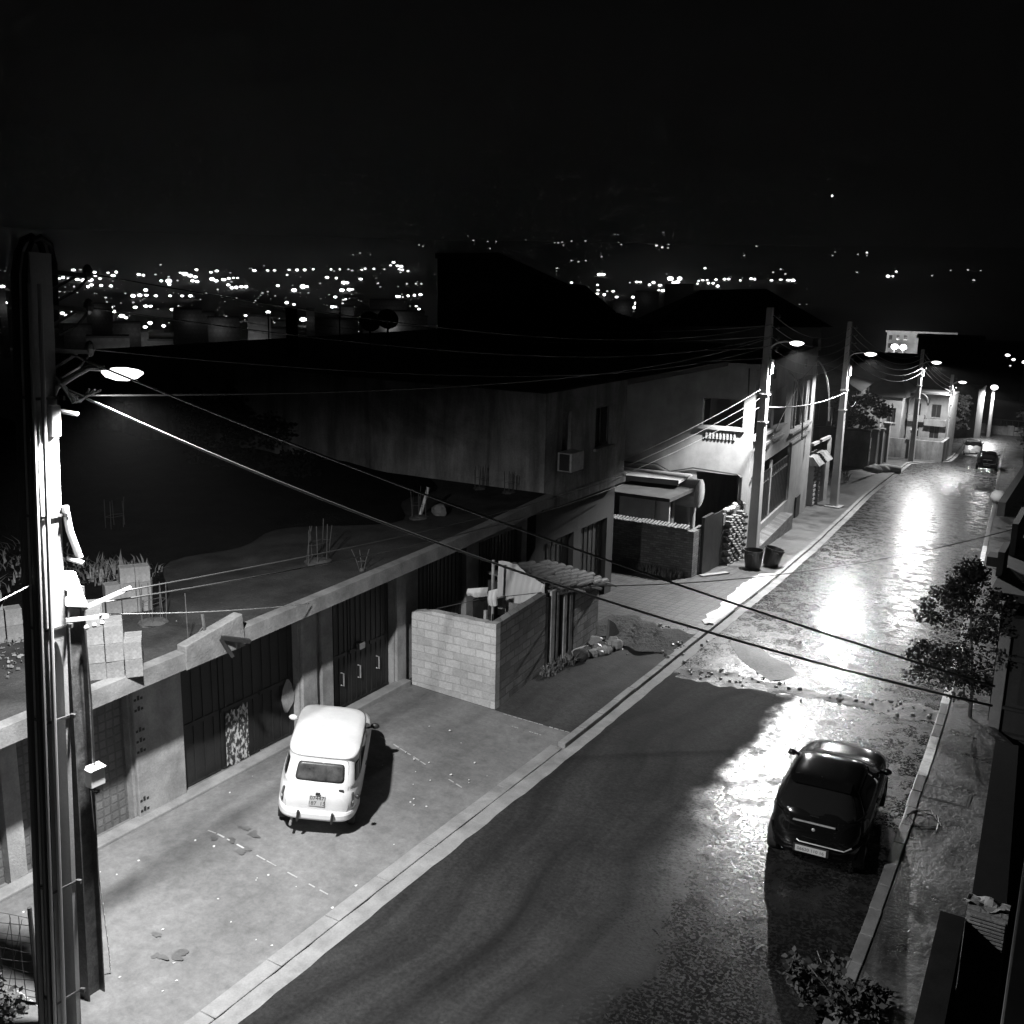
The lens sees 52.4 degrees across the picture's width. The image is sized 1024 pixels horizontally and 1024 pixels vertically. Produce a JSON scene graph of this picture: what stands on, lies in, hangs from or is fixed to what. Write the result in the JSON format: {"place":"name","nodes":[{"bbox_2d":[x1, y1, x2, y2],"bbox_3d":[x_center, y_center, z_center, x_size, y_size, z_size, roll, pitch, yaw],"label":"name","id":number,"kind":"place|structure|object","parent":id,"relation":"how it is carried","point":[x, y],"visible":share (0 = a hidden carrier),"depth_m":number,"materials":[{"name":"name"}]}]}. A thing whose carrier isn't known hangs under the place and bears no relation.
{"place":"outdoors","nodes":[
{"label":"outdoors","id":0,"kind":"place"},
{"bbox_2d":[3,604,22,626],"bbox_3d":[-8.845,1.829,18.422,0.270,0.300,0.270,-8,15,-34],"label":"hollow block","id":1,"kind":"object","parent":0,"point":[12,615],"depth_m":18.32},
{"bbox_2d":[104,620,122,643],"bbox_3d":[-6.433,1.938,16.776,0.270,0.300,0.270,-4,14,-21],"label":"hollow block","id":2,"kind":"object","parent":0,"point":[112,632],"depth_m":16.66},
{"bbox_2d":[123,636,142,659],"bbox_3d":[-6.170,2.216,16.940,0.270,0.300,0.270,-3,13,-17],"label":"hollow block","id":3,"kind":"object","parent":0,"point":[133,649],"depth_m":16.82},
{"bbox_2d":[0,685,568,1023],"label":"driveway","id":4,"kind":"structure","parent":0,"point":[178,883],"depth_m":17.76,"materials":[{"name":"concrete"}]},
{"bbox_2d":[0,970,28,1023],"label":"corner bush","id":5,"kind":"object","parent":4,"relation":"on","point":[7,1010],"visible":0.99,"depth_m":13.96,"materials":[{"name":"grey plant"}]},
{"bbox_2d":[0,906,37,1004],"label":"wire fence","id":6,"kind":"object","parent":4,"relation":"on","point":[31,932],"visible":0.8,"depth_m":14.03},
{"bbox_2d":[11,233,143,1023],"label":"concrete lamp pole","id":7,"kind":"object","parent":4,"relation":"on","point":[36,308],"visible":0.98,"depth_m":12.50,"materials":[{"name":"white"}]},
{"bbox_2d":[93,274,774,339],"bbox_3d":[2.521,-4.988,26.256,0.018,1.720,31.926,8,15,27],"label":"overhead line","id":8,"kind":"object","parent":7,"relation":"attached to","point":[378,319],"visible":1,"depth_m":17.08,"materials":[{"name":"grey"}]},
{"bbox_2d":[94,308,773,356],"bbox_3d":[2.513,-4.579,26.349,0.018,1.760,31.926,8,15,27],"label":"overhead line","id":9,"kind":"object","parent":7,"relation":"attached to","point":[381,344],"visible":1,"depth_m":17.19,"materials":[{"name":"grey"}]},
{"bbox_2d":[95,344,772,376],"bbox_3d":[2.504,-4.148,26.447,0.018,1.643,31.926,8,15,27],"label":"overhead line","id":10,"kind":"object","parent":7,"relation":"attached to","point":[372,371],"visible":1,"depth_m":16.99,"materials":[{"name":"grey"}]},
{"bbox_2d":[68,389,992,706],"bbox_3d":[0.010,0.340,11.882,10.788,3.174,0.029,3,13,8],"label":"overhead cable","id":11,"kind":"object","parent":7,"relation":"attached to","point":[526,573],"visible":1,"depth_m":11.93,"materials":[{"name":"grey plastic"}]},
{"bbox_2d":[71,353,994,686],"bbox_3d":[0.055,0.029,11.877,10.730,3.322,0.026,3,13,8],"label":"overhead cable","id":12,"kind":"object","parent":7,"relation":"attached to","point":[539,535],"visible":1,"depth_m":11.88,"materials":[{"name":"grey plastic"}]},
{"bbox_2d":[64,570,131,1001],"bbox_3d":[-5.520,3.752,14.090,0.383,6.216,1.012,9,13,30],"label":"steel post","id":13,"kind":"object","parent":4,"relation":"on","point":[88,774],"visible":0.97,"depth_m":13.80,"materials":[{"name":"grey metal"}]},
{"bbox_2d":[105,485,620,602],"bbox_3d":[-0.840,0.137,23.992,0.024,2.441,22.583,7,14,23],"label":"overhead cable","id":14,"kind":"object","parent":13,"relation":"attached to","point":[327,562],"visible":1,"depth_m":17.89,"materials":[{"name":"grey plastic"}]},
{"bbox_2d":[120,476,620,591],"bbox_3d":[-0.763,-0.073,24.019,0.020,2.237,22.390,7,14,22],"label":"overhead cable","id":15,"kind":"object","parent":13,"relation":"attached to","point":[337,549],"visible":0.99,"depth_m":18.05,"materials":[{"name":"grey plastic"}]},
{"bbox_2d":[138,825,260,959],"bbox_3d":[-5.492,6.064,17.007,1.787,0.158,3.604,3,13,6],"label":"oil stain","id":16,"kind":"object","parent":4,"relation":"on","point":[178,954],"visible":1,"depth_m":17.58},
{"bbox_2d":[278,705,379,824],"bbox_3d":[-3.535,4.626,20.065,1.795,1.527,3.745,7,14,-5],"label":"white vintage hatchback","id":17,"kind":"object","parent":4,"relation":"on","point":[322,776],"visible":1,"depth_m":18.55,"materials":[{"name":"paint"}]},
{"bbox_2d":[184,745,561,1023],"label":"kerb flush","id":18,"kind":"object","parent":4,"relation":"on","point":[221,1004],"visible":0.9,"depth_m":16.91,"materials":[{"name":"concrete"}]},
{"bbox_2d":[0,227,1023,1023],"bbox_3d":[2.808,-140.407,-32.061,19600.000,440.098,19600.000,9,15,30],"label":"terrain","id":19,"kind":"structure","parent":0,"point":[860,289],"depth_m":4739.54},
{"bbox_2d":[0,288,10,358],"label":"town building","id":20,"kind":"structure","parent":19,"relation":"on","point":[5,330],"depth_m":852.91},
{"bbox_2d":[63,323,91,349],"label":"town building","id":21,"kind":"structure","parent":19,"relation":"on","point":[74,338],"depth_m":547.97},
{"bbox_2d":[87,303,112,333],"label":"town building","id":22,"kind":"structure","parent":19,"relation":"on","point":[100,320],"depth_m":839.55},
{"bbox_2d":[86,334,129,348],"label":"town building","id":23,"kind":"structure","parent":19,"relation":"on","point":[102,341],"depth_m":388.30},
{"bbox_2d":[112,321,141,346],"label":"town building","id":24,"kind":"structure","parent":19,"relation":"on","point":[132,329],"depth_m":557.02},
{"bbox_2d":[173,309,202,344],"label":"town building","id":25,"kind":"structure","parent":19,"relation":"on","point":[187,333],"depth_m":735.06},
{"bbox_2d":[207,316,239,342],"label":"town building","id":26,"kind":"structure","parent":19,"relation":"on","point":[219,334],"depth_m":613.80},
{"bbox_2d":[170,385,323,478],"bbox_3d":[-8.255,0.277,33.378,6.264,8.287,3.557,9,15,30],"label":"dark tree","id":27,"kind":"object","parent":19,"relation":"on","point":[202,423],"visible":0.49,"depth_m":33.34,"materials":[{"name":"black plant"}]},
{"bbox_2d":[247,314,270,339],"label":"town building","id":28,"kind":"structure","parent":19,"relation":"on","point":[262,321],"depth_m":402.67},
{"bbox_2d":[0,417,553,902],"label":"garage row","id":29,"kind":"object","parent":19,"relation":"on","point":[168,729],"visible":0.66,"depth_m":23.55,"materials":[{"name":"paint"}]},
{"bbox_2d":[16,698,128,869],"bbox_3d":[-7.523,4.484,17.780,0.065,2.850,2.134,9,15,30],"label":"door","id":30,"kind":"structure","parent":29,"relation":"in","point":[112,809],"depth_m":18.35,"materials":[{"name":"metal"}]},
{"bbox_2d":[0,535,167,592],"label":"weed patch","id":31,"kind":"object","parent":29,"relation":"on","point":[102,576],"visible":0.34,"depth_m":21.96,"materials":[{"name":"grey plant"}]},
{"bbox_2d":[137,577,168,627],"bbox_3d":[-6.642,1.633,19.212,0.501,0.992,0.657,9,15,30],"label":"rebar cluster","id":32,"kind":"object","parent":29,"relation":"on","point":[149,621],"visible":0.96,"depth_m":19.18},
{"bbox_2d":[177,593,250,669],"bbox_3d":[-5.263,2.002,18.390,0.476,1.295,1.409,10,16,34],"label":"parapet remnant","id":33,"kind":"object","parent":29,"relation":"on","point":[223,636],"visible":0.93,"depth_m":18.42,"materials":[{"name":"paint"}]},
{"bbox_2d":[180,624,294,787],"bbox_3d":[-5.527,3.783,21.026,0.100,2.850,3.184,9,15,30],"label":"door","id":34,"kind":"structure","parent":29,"relation":"in","point":[235,708],"depth_m":20.98,"materials":[{"name":"metal"}]},
{"bbox_2d":[304,519,331,565],"bbox_3d":[-4.274,0.694,23.030,0.662,0.979,0.636,-4,14,-21],"label":"rebar cluster","id":35,"kind":"object","parent":29,"relation":"on","point":[311,561],"visible":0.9,"depth_m":22.99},
{"bbox_2d":[332,582,388,706],"bbox_3d":[-3.554,3.098,24.201,0.170,2.850,2.284,9,15,30],"label":"door","id":36,"kind":"structure","parent":29,"relation":"in","point":[359,622],"depth_m":24.26,"materials":[{"name":"metal"}]},
{"bbox_2d":[418,549,461,614],"bbox_3d":[-1.928,2.502,26.952,0.087,2.850,2.184,9,15,30],"label":"door","id":37,"kind":"structure","parent":29,"relation":"in","point":[439,581],"depth_m":26.92,"materials":[{"name":"metal"}]},
{"bbox_2d":[478,529,516,609],"bbox_3d":[-0.471,1.985,29.346,0.087,2.850,2.284,9,15,30],"label":"door","id":38,"kind":"structure","parent":29,"relation":"in","point":[502,547],"depth_m":29.07,"materials":[{"name":"metal"}]},
{"bbox_2d":[315,317,357,335],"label":"town building","id":39,"kind":"structure","parent":19,"relation":"on","point":[326,329],"depth_m":670.84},
{"bbox_2d":[370,299,406,309],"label":"town building","id":40,"kind":"structure","parent":19,"relation":"on","point":[395,304],"depth_m":891.65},
{"bbox_2d":[363,309,424,332],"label":"town building","id":41,"kind":"structure","parent":19,"relation":"on","point":[412,316],"depth_m":631.79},
{"bbox_2d":[55,329,798,593],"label":"stained house","id":42,"kind":"structure","parent":19,"relation":"on","point":[524,433],"depth_m":33.84,"materials":[{"name":"paint"}]},
{"bbox_2d":[284,307,298,356],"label":"chimney","id":43,"kind":"object","parent":42,"relation":"on","point":[292,328],"visible":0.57,"depth_m":40.47,"materials":[{"name":"paint"}]},
{"bbox_2d":[359,311,379,358],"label":"satellite dish","id":44,"kind":"object","parent":42,"relation":"on","point":[369,325],"visible":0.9,"depth_m":40.09,"materials":[{"name":"black"}]},
{"bbox_2d":[377,309,398,358],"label":"satellite dish","id":45,"kind":"object","parent":42,"relation":"on","point":[387,314],"visible":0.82,"depth_m":40.17,"materials":[{"name":"black"}]},
{"bbox_2d":[435,253,566,355],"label":"rooftop house","id":46,"kind":"structure","parent":42,"relation":"on","point":[493,293],"depth_m":43.12,"materials":[{"name":"paint"}]},
{"bbox_2d":[542,534,568,565],"bbox_3d":[1.222,2.334,32.141,0.100,3.190,1.980,9,15,30],"label":"door","id":47,"kind":"structure","parent":42,"relation":"in","point":[552,551],"depth_m":32.10,"materials":[{"name":"metal"}]},
{"bbox_2d":[557,449,583,473],"bbox_3d":[1.718,-1.486,30.582,0.500,0.610,0.825,9,15,30],"label":"air conditioner","id":48,"kind":"object","parent":42,"relation":"attached to","point":[570,461],"visible":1,"depth_m":30.30,"materials":[{"name":"white"}]},
{"bbox_2d":[580,520,601,591],"bbox_3d":[2.475,1.889,34.199,0.100,3.190,1.880,9,15,30],"label":"door","id":49,"kind":"structure","parent":42,"relation":"in","point":[591,535],"depth_m":34.20,"materials":[{"name":"metal"}]},
{"bbox_2d":[593,405,614,451],"bbox_3d":[2.860,-2.680,32.858,0.300,1.390,1.400,9,15,30],"label":"window","id":50,"kind":"structure","parent":42,"relation":"in","point":[602,412],"depth_m":33.03,"materials":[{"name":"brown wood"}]},
{"bbox_2d":[559,284,652,353],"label":"rooftop house","id":51,"kind":"structure","parent":42,"relation":"on","point":[586,313],"depth_m":46.13,"materials":[{"name":"paint"}]},
{"bbox_2d":[635,291,658,321],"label":"town building","id":52,"kind":"structure","parent":19,"relation":"on","point":[647,302],"depth_m":1108.85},
{"bbox_2d":[612,514,701,577],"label":"brick yard wall","id":53,"kind":"structure","parent":19,"relation":"on","point":[658,544],"depth_m":38.89,"materials":[{"name":"brick"}]},
{"bbox_2d":[699,510,722,573],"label":"yard gate","id":54,"kind":"structure","parent":53,"relation":"attached to","point":[711,533],"depth_m":39.47,"materials":[{"name":"metal"}]},
{"bbox_2d":[664,283,693,305],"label":"town building","id":55,"kind":"structure","parent":19,"relation":"on","point":[674,292],"depth_m":1232.64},
{"bbox_2d":[614,338,829,548],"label":"lit house","id":56,"kind":"structure","parent":19,"relation":"on","point":[658,411],"depth_m":45.14,"materials":[{"name":"paint"}]},
{"bbox_2d":[720,500,747,566],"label":"broken brick pillar","id":57,"kind":"structure","parent":19,"relation":"on","point":[734,530],"depth_m":41.26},
{"bbox_2d":[637,289,831,451],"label":"hip roof house","id":58,"kind":"structure","parent":19,"relation":"on","point":[700,312],"depth_m":60.65,"materials":[{"name":"paint"}]},
{"bbox_2d":[811,424,871,468],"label":"garden wall","id":59,"kind":"structure","parent":19,"relation":"on","point":[856,445],"depth_m":80.49,"materials":[{"name":"paint"}]},
{"bbox_2d":[814,364,873,428],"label":"garden house","id":60,"kind":"structure","parent":19,"relation":"on","point":[856,384],"depth_m":86.22,"materials":[{"name":"paint"}]},
{"bbox_2d":[851,351,924,388],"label":"dark house","id":61,"kind":"structure","parent":19,"relation":"on","point":[901,365],"depth_m":159.19,"materials":[{"name":"paint"}]},
{"bbox_2d":[865,375,916,452],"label":"gable house","id":62,"kind":"structure","parent":19,"relation":"on","point":[898,395],"depth_m":95.11,"materials":[{"name":"paint"}]},
{"bbox_2d":[888,437,949,462],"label":"street wall","id":63,"kind":"structure","parent":19,"relation":"on","point":[935,451],"depth_m":92.33,"materials":[{"name":"paint"}]},
{"bbox_2d":[885,329,957,353],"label":"apartment block","id":64,"kind":"structure","parent":19,"relation":"on","point":[906,337],"depth_m":277.81,"materials":[{"name":"paint"}]},
{"bbox_2d":[905,389,959,455],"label":"building","id":65,"kind":"structure","parent":19,"relation":"on","point":[934,406],"depth_m":95.12,"materials":[{"name":"paint"}]},
{"bbox_2d":[916,333,985,389],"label":"dark block","id":66,"kind":"structure","parent":19,"relation":"on","point":[958,357],"depth_m":196.74,"materials":[{"name":"paint"}]},
{"bbox_2d":[945,384,986,437],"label":"bow fronted house","id":67,"kind":"structure","parent":19,"relation":"on","point":[976,393],"depth_m":127.67,"materials":[{"name":"paint"}]},
{"bbox_2d":[914,741,1018,1023],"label":"boundary wall","id":68,"kind":"structure","parent":19,"relation":"on","point":[984,941],"depth_m":13.50,"materials":[{"name":"concrete"}]},
{"bbox_2d":[978,340,1023,400],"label":"long shed","id":69,"kind":"structure","parent":19,"relation":"on","point":[1000,372],"depth_m":225.01,"materials":[{"name":"paint"}]},
{"bbox_2d":[980,418,1023,435],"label":"end wall","id":70,"kind":"structure","parent":19,"relation":"on","point":[1004,430],"depth_m":136.72,"materials":[{"name":"paint"}]},
{"bbox_2d":[986,507,1023,749],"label":"neighbour house","id":71,"kind":"structure","parent":19,"relation":"on","point":[1006,715],"depth_m":24.42,"materials":[{"name":"paint"}]},
{"bbox_2d":[549,529,1011,586],"bbox_3d":[8.162,1.124,28.311,14.853,1.299,0.028,-2,13,-14],"label":"overhead cable","id":72,"kind":"object","parent":71,"relation":"attached to","point":[783,573],"visible":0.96,"depth_m":28.24,"materials":[{"name":"grey plastic"}]},
{"bbox_2d":[1000,863,1023,1023],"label":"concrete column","id":73,"kind":"structure","parent":19,"relation":"on","point":[1013,1009],"depth_m":7.55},
{"bbox_2d":[0,0,1023,247],"label":"sky","id":74,"kind":"structure","parent":0,"point":[724,122],"materials":[{"name":"black"}]},
{"bbox_2d":[408,636,673,732],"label":"pavement","id":75,"kind":"structure","parent":0,"point":[569,698],"depth_m":25.89,"materials":[{"name":"concrete"}]},
{"bbox_2d":[412,560,616,709],"bbox_3d":[0.240,2.949,27.663,2.603,2.648,6.650,9,15,30],"label":"block hut","id":76,"kind":"object","parent":75,"relation":"on","point":[498,661],"visible":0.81,"depth_m":25.25,"materials":[{"name":"paint"}]},
{"bbox_2d":[497,561,544,615],"bbox_3d":[0.224,2.117,27.401,1.420,1.524,0.198,9,15,30],"label":"plastic sheet","id":77,"kind":"object","parent":76,"relation":"hanging from","point":[510,582],"visible":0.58,"depth_m":27.46,"materials":[{"name":"white"}]},
{"bbox_2d":[538,652,577,676],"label":"wall weeds","id":78,"kind":"object","parent":75,"relation":"on","point":[548,667],"depth_m":27.15,"materials":[{"name":"grey plant"}]},
{"bbox_2d":[587,636,622,656],"bbox_3d":[2.457,3.758,28.999,1.001,0.348,1.659,9,15,30],"label":"rubble pile","id":79,"kind":"object","parent":75,"relation":"on","point":[600,647],"visible":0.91,"depth_m":28.96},
{"bbox_2d":[597,614,695,653],"bbox_3d":[3.700,3.575,30.505,2.900,0.314,3.302,9,15,30],"label":"earth heap","id":80,"kind":"object","parent":75,"relation":"on","point":[637,633],"visible":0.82,"depth_m":30.30,"materials":[{"name":"soil"}]},
{"bbox_2d":[238,446,1002,1023],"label":"road","id":81,"kind":"structure","parent":0,"point":[630,866],"depth_m":18.49,"materials":[{"name":"asphalt"}]},
{"bbox_2d":[210,444,963,1023],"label":"gutter","id":82,"kind":"object","parent":81,"relation":"on","point":[268,988],"visible":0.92,"depth_m":18.91,"materials":[{"name":"concrete"}]},
{"bbox_2d":[730,640,796,680],"bbox_3d":[6.927,4.122,29.106,1.200,0.165,3.416,-2,13,-15],"label":"mud tongue","id":83,"kind":"object","parent":81,"relation":"on","point":[763,663],"visible":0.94,"depth_m":28.79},
{"bbox_2d":[621,623,931,717],"bbox_3d":[6.284,4.081,28.749,10.880,0.290,4.000,9,15,30],"label":"rubble scatter","id":84,"kind":"object","parent":81,"relation":"on","point":[800,688],"visible":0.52,"depth_m":27.15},
{"bbox_2d":[675,667,938,721],"bbox_3d":[7.832,4.665,26.443,7.280,0.090,1.411,7,14,23],"label":"trench patch","id":85,"kind":"object","parent":81,"relation":"on","point":[919,712],"visible":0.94,"depth_m":26.49,"materials":[{"name":"gravel"}]},
{"bbox_2d":[767,739,891,869],"bbox_3d":[6.064,5.115,19.628,1.936,1.621,4.092,7,14,26],"label":"black hatchback","id":86,"kind":"object","parent":81,"relation":"on","point":[830,798],"visible":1,"depth_m":18.25,"materials":[{"name":"black paint"}]},
{"bbox_2d":[822,447,1005,1023],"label":"kerb","id":87,"kind":"structure","parent":81,"relation":"on","point":[869,926],"depth_m":18.82,"materials":[{"name":"concrete"}]},
{"bbox_2d":[975,450,999,470],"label":"dark far car","id":88,"kind":"object","parent":81,"relation":"on","point":[987,459],"visible":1,"depth_m":86.28,"materials":[{"name":"black paint"}]},
{"bbox_2d":[598,564,767,650],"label":"tiled ramp","id":89,"kind":"structure","parent":0,"point":[680,604],"depth_m":35.36,"materials":[{"name":"tile"}]},
{"bbox_2d":[728,443,961,572],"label":"pavement","id":90,"kind":"structure","parent":0,"point":[810,524],"depth_m":54.75,"materials":[{"name":"concrete"}]},
{"bbox_2d":[615,481,694,524],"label":"yard cabin","id":91,"kind":"object","parent":90,"relation":"on","point":[651,501],"visible":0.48,"depth_m":42.14,"materials":[{"name":"metal"}]},
{"bbox_2d":[675,478,704,529],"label":"water tank","id":92,"kind":"object","parent":90,"relation":"on","point":[694,499],"visible":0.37,"depth_m":43.70,"materials":[{"name":"paint"}]},
{"bbox_2d":[743,547,763,569],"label":"rubbish tub","id":93,"kind":"object","parent":90,"relation":"on","point":[753,556],"visible":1,"depth_m":40.33,"materials":[{"name":"black"}]},
{"bbox_2d":[558,443,963,748],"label":"kerb raised","id":94,"kind":"object","parent":90,"relation":"on","point":[588,724],"visible":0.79,"depth_m":29.08,"materials":[{"name":"concrete"}]},
{"bbox_2d":[702,573,775,624],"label":"whitewashed kerb","id":95,"kind":"structure","parent":94,"relation":"on","point":[744,591],"depth_m":35.62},
{"bbox_2d":[763,545,784,567],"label":"rubbish tub","id":96,"kind":"object","parent":90,"relation":"on","point":[773,555],"visible":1,"depth_m":40.94,"materials":[{"name":"black"}]},
{"bbox_2d":[746,307,803,547],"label":"street lamp pole","id":97,"kind":"object","parent":90,"relation":"on","point":[755,510],"visible":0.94,"depth_m":41.21,"materials":[{"name":"concrete"}]},
{"bbox_2d":[66,338,768,395],"bbox_3d":[2.355,-3.939,26.345,0.024,0.976,32.334,8,14,27],"label":"overhead cable","id":98,"kind":"object","parent":97,"relation":"attached to","point":[375,390],"visible":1,"depth_m":17.26,"materials":[{"name":"grey plastic"}]},
{"bbox_2d":[805,435,832,505],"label":"gate kiosk","id":99,"kind":"object","parent":90,"relation":"on","point":[818,474],"visible":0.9,"depth_m":59.38,"materials":[{"name":"paint"}]},
{"bbox_2d":[823,321,876,508],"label":"street lamp pole","id":100,"kind":"object","parent":90,"relation":"on","point":[837,465],"visible":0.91,"depth_m":57.97,"materials":[{"name":"concrete"}]},
{"bbox_2d":[830,390,893,428],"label":"garden tree","id":101,"kind":"object","parent":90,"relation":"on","point":[865,401],"visible":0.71,"depth_m":82.75,"materials":[{"name":"grey plant"}]},
{"bbox_2d":[908,349,941,461],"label":"street lamp pole","id":102,"kind":"object","parent":90,"relation":"on","point":[911,456],"visible":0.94,"depth_m":89.19,"materials":[{"name":"concrete"}]},
{"bbox_2d":[955,393,973,429],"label":"tree","id":103,"kind":"object","parent":90,"relation":"on","point":[964,403],"visible":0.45,"depth_m":98.53,"materials":[{"name":"grey plant"}]},
{"bbox_2d":[828,462,877,484],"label":"bank","id":104,"kind":"structure","parent":0,"point":[857,473],"depth_m":77.04,"materials":[{"name":"soil"}]},
{"bbox_2d":[840,447,1023,1023],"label":"pavement","id":105,"kind":"structure","parent":0,"point":[935,873],"depth_m":18.75,"materials":[{"name":"concrete"}]},
{"bbox_2d":[776,944,897,1023],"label":"pavement shrub","id":106,"kind":"object","parent":105,"relation":"on","point":[868,1000],"visible":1,"depth_m":14.21,"materials":[{"name":"grey plant"}]},
{"bbox_2d":[920,784,971,807],"bbox_3d":[8.704,5.705,20.858,0.900,0.046,0.630,9,15,30],"label":"drain cover","id":107,"kind":"object","parent":105,"relation":"on","point":[949,796],"visible":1,"depth_m":20.84,"materials":[{"name":"grey metal"}]},
{"bbox_2d":[901,555,1018,716],"bbox_3d":[10.781,3.055,24.909,2.505,4.208,2.516,1,13,-2],"label":"street tree","id":108,"kind":"object","parent":105,"relation":"on","point":[955,590],"visible":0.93,"depth_m":24.66,"materials":[{"name":"grey plant"}]},
{"bbox_2d":[996,465,1023,515],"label":"wall","id":109,"kind":"structure","parent":105,"relation":"on","point":[1012,496],"depth_m":63.21,"materials":[{"name":"paint"}]},
{"bbox_2d":[953,433,1023,448],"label":"cross road","id":110,"kind":"structure","parent":0,"point":[998,440],"depth_m":124.21,"materials":[{"name":"asphalt"}]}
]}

